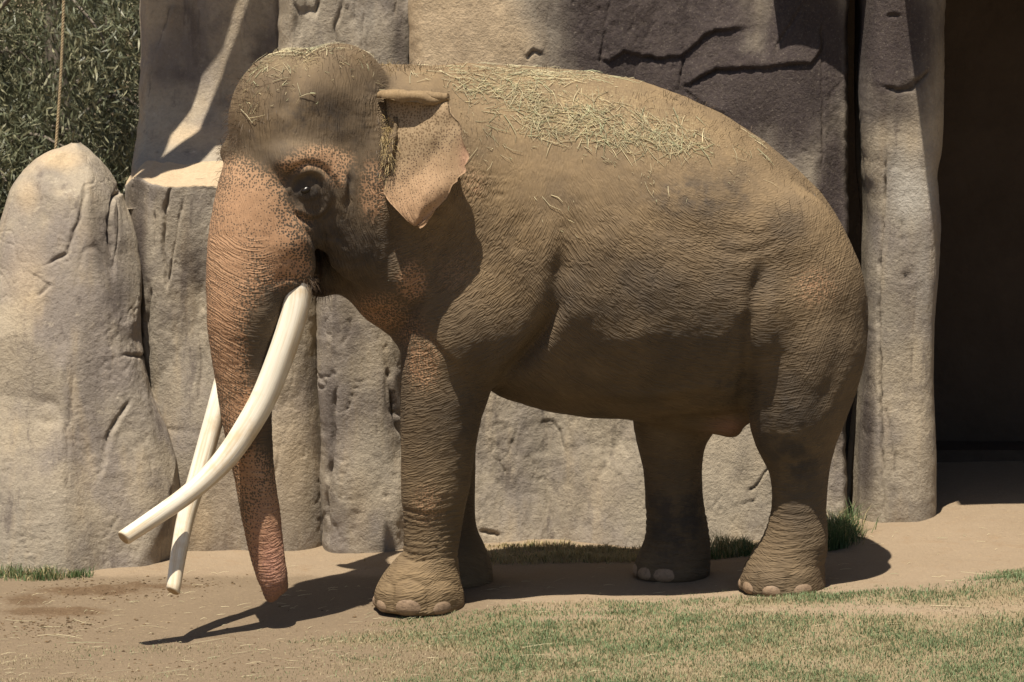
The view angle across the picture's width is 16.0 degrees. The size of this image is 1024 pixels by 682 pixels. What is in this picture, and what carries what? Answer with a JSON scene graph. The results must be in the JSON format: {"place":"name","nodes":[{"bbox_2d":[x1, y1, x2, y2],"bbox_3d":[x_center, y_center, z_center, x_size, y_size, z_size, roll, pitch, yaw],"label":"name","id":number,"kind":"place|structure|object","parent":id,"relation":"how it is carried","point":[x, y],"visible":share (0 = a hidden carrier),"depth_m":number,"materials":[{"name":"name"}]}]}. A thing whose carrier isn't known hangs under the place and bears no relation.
{"place":"outdoors","nodes":[
{"label":"outdoors","id":0,"kind":"place"},
{"bbox_2d":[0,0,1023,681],"bbox_3d":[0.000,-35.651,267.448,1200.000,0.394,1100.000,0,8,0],"label":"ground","id":1,"kind":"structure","parent":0,"point":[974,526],"depth_m":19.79,"materials":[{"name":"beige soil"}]},
{"bbox_2d":[0,560,95,580],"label":"grass tuft","id":2,"kind":"object","parent":1,"relation":"on","point":[45,574],"visible":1,"depth_m":20.88,"materials":[{"name":"green plant"}]},
{"bbox_2d":[0,0,137,179],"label":"eucalyptus tree","id":3,"kind":"object","parent":1,"relation":"on","point":[92,132],"visible":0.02,"depth_m":29.20,"materials":[{"name":"green plant"}]},
{"bbox_2d":[0,0,139,177],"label":"eucalyptus tree","id":4,"kind":"object","parent":1,"relation":"on","point":[68,42],"depth_m":31.80,"materials":[{"name":"green plant"}]},
{"bbox_2d":[0,0,140,219],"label":"eucalyptus tree","id":5,"kind":"object","parent":1,"relation":"on","point":[27,129],"visible":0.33,"depth_m":26.56,"materials":[{"name":"green plant"}]},
{"bbox_2d":[0,0,140,203],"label":"eucalyptus tree","id":6,"kind":"object","parent":1,"relation":"on","point":[49,49],"visible":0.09,"depth_m":27.13,"materials":[{"name":"green plant"}]},
{"bbox_2d":[0,0,140,192],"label":"eucalyptus tree","id":7,"kind":"object","parent":1,"relation":"on","point":[103,94],"visible":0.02,"depth_m":28.64,"materials":[{"name":"green plant"}]},
{"bbox_2d":[62,566,95,577],"bbox_3d":[-2.498,1.321,20.915,0.231,0.088,0.154,0,8,0],"label":"grass tuft","id":8,"kind":"object","parent":1,"relation":"on","point":[80,573],"visible":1,"depth_m":20.91,"materials":[{"name":"green plant"}]},
{"bbox_2d":[0,142,179,574],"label":"rock pinnacle","id":9,"kind":"object","parent":1,"relation":"on","point":[88,467],"visible":0.92,"depth_m":21.20,"materials":[{"name":"grey stone"}]},
{"bbox_2d":[125,160,322,550],"bbox_3d":[-1.712,0.057,22.399,1.271,2.548,1.956,0,8,0],"label":"ledge rock","id":10,"kind":"object","parent":1,"relation":"on","point":[169,205],"visible":0.42,"depth_m":21.56,"materials":[{"name":"grey stone"}]},
{"bbox_2d":[131,0,278,175],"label":"rock wall","id":11,"kind":"structure","parent":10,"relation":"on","point":[198,57],"depth_m":22.48,"materials":[{"name":"grey stone"}]},
{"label":"wooden beam","id":12,"kind":"object","parent":11,"relation":"attached to","visible":0},
{"bbox_2d":[54,0,64,148],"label":"hanging rope","id":13,"kind":"object","parent":12,"relation":"hanging from","point":[60,74],"visible":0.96,"depth_m":21.68,"materials":[{"name":"brown fabric"}]},
{"bbox_2d":[278,0,408,63],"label":"rock wall","id":14,"kind":"structure","parent":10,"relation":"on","point":[379,28],"depth_m":21.95,"materials":[{"name":"grey stone"}]},
{"bbox_2d":[0,574,586,681],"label":"dirt crumbs","id":15,"kind":"object","parent":1,"relation":"on","point":[68,621],"visible":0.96,"depth_m":19.84,"materials":[{"name":"brown soil"}]},
{"bbox_2d":[316,295,403,553],"bbox_3d":[-0.849,0.251,21.627,0.627,2.379,0.729,0,8,0],"label":"rock column","id":16,"kind":"object","parent":1,"relation":"on","point":[358,367],"visible":0.38,"depth_m":21.37,"materials":[{"name":"grey stone"}]},
{"bbox_2d":[118,39,867,615],"bbox_3d":[-0.106,-0.111,19.908,4.111,3.129,1.520,-1,9,-6],"label":"elephant","id":17,"kind":"object","parent":1,"relation":"on","point":[676,327],"visible":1,"depth_m":19.36},
{"bbox_2d":[240,42,385,121],"bbox_3d":[-0.965,-1.376,19.294,0.960,0.413,0.416,0,8,0],"label":"loose hay","id":18,"kind":"object","parent":17,"relation":"on","point":[312,48],"visible":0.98,"depth_m":19.27,"materials":[{"name":"yellow plant"}]},
{"bbox_2d":[410,62,777,236],"bbox_3d":[0.439,-1.033,19.521,1.973,0.884,0.710,0,8,0],"label":"loose hay","id":19,"kind":"object","parent":17,"relation":"on","point":[587,110],"visible":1,"depth_m":19.42,"materials":[{"name":"beige plant"}]},
{"bbox_2d":[364,538,640,565],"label":"dry grass","id":20,"kind":"structure","parent":1,"relation":"on","point":[573,551],"depth_m":21.12,"materials":[{"name":"green plant"}]},
{"bbox_2d":[1,528,1020,681],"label":"loose straw","id":21,"kind":"object","parent":1,"relation":"on","point":[392,629],"visible":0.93,"depth_m":19.29,"materials":[{"name":"yellow plant"}]},
{"bbox_2d":[408,0,849,546],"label":"rock wall","id":22,"kind":"structure","parent":1,"relation":"on","point":[774,73],"depth_m":21.42,"materials":[{"name":"grey stone"}]},
{"bbox_2d":[616,530,760,559],"bbox_3d":[1.287,1.166,21.171,1.378,0.212,0.580,0,8,0],"label":"grass tuft","id":23,"kind":"object","parent":1,"relation":"on","point":[722,547],"visible":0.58,"depth_m":21.09,"materials":[{"name":"green plant"}]},
{"bbox_2d":[826,498,886,550],"bbox_3d":[1.865,1.063,21.017,0.609,0.320,0.738,6,11,36],"label":"grass tuft","id":24,"kind":"object","parent":1,"relation":"on","point":[842,533],"visible":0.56,"depth_m":20.93,"materials":[{"name":"green plant"}]},
{"bbox_2d":[846,0,945,522],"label":"rock pillar","id":25,"kind":"object","parent":1,"relation":"on","point":[899,57],"visible":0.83,"depth_m":21.24,"materials":[{"name":"grey stone"}]},
{"bbox_2d":[845,0,1023,462],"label":"animal den","id":26,"kind":"object","parent":1,"relation":"on","point":[979,366],"visible":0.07,"depth_m":23.22,"materials":[{"name":"concrete"}]},
{"bbox_2d":[0,567,1023,681],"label":"grass","id":27,"kind":"structure","parent":0,"point":[792,597],"depth_m":18.76,"materials":[{"name":"green plant"}]}
]}

